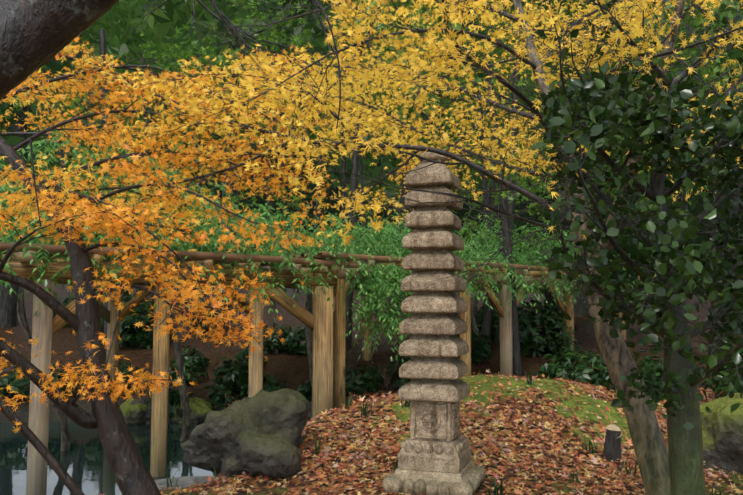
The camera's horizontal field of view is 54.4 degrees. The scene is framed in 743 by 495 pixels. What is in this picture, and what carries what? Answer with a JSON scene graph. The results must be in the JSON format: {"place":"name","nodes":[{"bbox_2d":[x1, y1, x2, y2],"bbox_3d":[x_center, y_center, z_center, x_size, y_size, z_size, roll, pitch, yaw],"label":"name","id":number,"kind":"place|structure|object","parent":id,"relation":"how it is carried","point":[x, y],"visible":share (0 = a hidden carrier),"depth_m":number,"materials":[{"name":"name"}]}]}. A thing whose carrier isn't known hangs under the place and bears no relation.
{"place":"outdoors","nodes":[
{"label":"outdoors","id":0,"kind":"place"},
{"bbox_2d":[0,422,220,494],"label":"pond water","id":1,"kind":"structure","parent":0,"point":[83,461],"depth_m":8.32,"materials":[{"name":"grey liquid"}]},
{"bbox_2d":[91,213,137,411],"bbox_3d":[-1.577,0.409,4.450,0.403,1.218,0.031,-3,-5,34],"label":"tree branch","id":2,"kind":"object","parent":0,"point":[109,350],"visible":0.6,"depth_m":4.45,"materials":[{"name":"brown wood"}]},
{"bbox_2d":[0,37,334,247],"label":"orange maple leaves","id":3,"kind":"object","parent":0,"point":[80,123],"visible":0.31,"depth_m":7.40,"materials":[{"name":"orange plant"}]},
{"bbox_2d":[0,277,742,494],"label":"ground","id":4,"kind":"structure","parent":0,"point":[292,370],"depth_m":7.23,"materials":[{"name":"brown plant"}]},
{"bbox_2d":[120,398,146,424],"bbox_3d":[-3.652,2.610,11.138,0.641,0.542,0.894,1,-5,-16],"label":"bank rock","id":5,"kind":"object","parent":4,"relation":"on","point":[134,414],"visible":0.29,"depth_m":10.79,"materials":[{"name":"green stone"}]},
{"bbox_2d":[131,399,173,423],"bbox_3d":[-3.392,2.610,11.125,0.896,0.549,0.666,-4,-6,41],"label":"bank rock","id":6,"kind":"object","parent":4,"relation":"on","point":[146,419],"visible":0.04,"depth_m":10.88,"materials":[{"name":"stone"}]},
{"bbox_2d":[0,35,348,494],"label":"maple","id":7,"kind":"object","parent":4,"relation":"on","point":[105,224],"depth_m":4.43,"materials":[{"name":"orange plant"}]},
{"bbox_2d":[171,397,212,422],"bbox_3d":[-2.686,2.591,11.173,0.855,0.517,0.720,4,-6,-39],"label":"bank rock","id":8,"kind":"object","parent":4,"relation":"on","point":[200,408],"visible":0.4,"depth_m":10.90,"materials":[{"name":"green stone"}]},
{"bbox_2d":[17,284,489,450],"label":"tree trunks","id":9,"kind":"object","parent":4,"relation":"on","point":[65,434],"visible":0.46,"depth_m":9.40,"materials":[{"name":"wood"}]},
{"bbox_2d":[306,402,311,423],"bbox_3d":[-0.956,2.588,10.708,0.862,0.617,0.878,2,-5,-24],"label":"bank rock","id":10,"kind":"object","parent":4,"relation":"on","point":[309,416],"visible":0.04,"depth_m":10.34,"materials":[{"name":"grey stone"}]},
{"bbox_2d":[0,251,653,494],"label":"wooden pergola","id":11,"kind":"object","parent":4,"relation":"on","point":[324,321],"visible":0.42,"depth_m":8.92,"materials":[{"name":"brown wood"}]},
{"bbox_2d":[0,242,655,276],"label":"pergola bamboo poles","id":12,"kind":"object","parent":11,"relation":"on","point":[218,257],"visible":0.42,"depth_m":8.41,"materials":[{"name":"brown wood"}]},
{"bbox_2d":[0,130,655,362],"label":"wisteria vines","id":13,"kind":"object","parent":4,"relation":"on","point":[379,287],"visible":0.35,"depth_m":9.38,"materials":[{"name":"green plant"}]},
{"bbox_2d":[0,0,709,245],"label":"maple branches","id":14,"kind":"object","parent":4,"relation":"on","point":[222,16],"visible":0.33,"depth_m":7.64,"materials":[{"name":"plant"}]},
{"bbox_2d":[0,0,742,376],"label":"trees","id":15,"kind":"object","parent":4,"relation":"on","point":[117,19],"depth_m":18.15,"materials":[{"name":"plant"}]},
{"bbox_2d":[0,288,742,417],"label":"shrub foliage","id":16,"kind":"object","parent":4,"relation":"on","point":[548,338],"visible":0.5,"depth_m":11.86,"materials":[{"name":"green plant"}]},
{"bbox_2d":[0,105,742,273],"bbox_3d":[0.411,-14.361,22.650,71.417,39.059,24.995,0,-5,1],"label":"shrubs","id":17,"kind":"object","parent":4,"relation":"on","point":[698,209],"depth_m":33.88,"materials":[{"name":"plant"}]},
{"bbox_2d":[7,0,742,255],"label":"maple","id":18,"kind":"object","parent":4,"relation":"on","point":[308,33],"depth_m":11.59,"materials":[{"name":"plant"}]},
{"bbox_2d":[12,369,742,494],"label":"fallen leaves","id":19,"kind":"object","parent":4,"relation":"on","point":[334,477],"depth_m":6.22,"materials":[{"name":"brown plant"}]},
{"bbox_2d":[154,476,219,490],"bbox_3d":[-1.690,2.273,6.418,0.843,0.378,0.640,2,-5,-21],"label":"edging stone","id":20,"kind":"object","parent":19,"relation":"on","point":[182,482],"visible":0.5,"depth_m":6.45,"materials":[{"name":"grey stone"}]},
{"bbox_2d":[180,388,309,478],"bbox_3d":[-1.083,1.699,6.163,1.108,0.978,0.995,0,-5,1],"label":"dark boulder","id":21,"kind":"object","parent":19,"relation":"on","point":[260,432],"visible":0.92,"depth_m":5.95,"materials":[{"name":"grey stone"}]},
{"bbox_2d":[0,0,742,494],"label":"maple","id":22,"kind":"object","parent":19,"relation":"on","point":[414,53],"depth_m":4.52,"materials":[{"name":"yellow plant"}]},
{"bbox_2d":[0,0,340,226],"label":"tree branches","id":23,"kind":"object","parent":22,"relation":"attached to","point":[35,35],"visible":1,"depth_m":1.72,"materials":[{"name":"brown plant"}]},
{"bbox_2d":[602,429,621,462],"bbox_3d":[2.063,1.714,6.212,0.171,0.302,0.170,0,-5,1],"label":"tree stump","id":24,"kind":"object","parent":19,"relation":"on","point":[612,447],"visible":0.81,"depth_m":6.16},
{"bbox_2d":[606,424,621,437],"bbox_3d":[2.087,1.581,6.218,0.132,0.098,0.125,0,-5,1],"label":"stump top","id":25,"kind":"object","parent":24,"relation":"attached to","point":[613,427],"visible":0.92,"depth_m":6.24,"materials":[{"name":"beige wood"}]},
{"bbox_2d":[700,393,742,473],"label":"mossy rock","id":26,"kind":"object","parent":19,"relation":"on","point":[722,430],"visible":0.4,"depth_m":6.09,"materials":[{"name":"stone"}]},
{"bbox_2d":[382,151,485,494],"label":"stone pagoda","id":27,"kind":"object","parent":4,"relation":"on","point":[434,455],"visible":1,"depth_m":5.37,"materials":[{"name":"stone"}]},
{"bbox_2d":[165,368,722,494],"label":"grass tufts","id":28,"kind":"object","parent":4,"relation":"on","point":[365,408],"visible":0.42,"depth_m":5.92,"materials":[{"name":"green plant"}]},
{"bbox_2d":[504,0,742,494],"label":"evergreen","id":29,"kind":"object","parent":4,"relation":"on","point":[596,110],"depth_m":3.63,"materials":[{"name":"green plant"}]},
{"bbox_2d":[302,0,741,246],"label":"gold maple leaves","id":30,"kind":"object","parent":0,"point":[348,79],"visible":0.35,"depth_m":7.91,"materials":[{"name":"yellow plant"}]}
]}

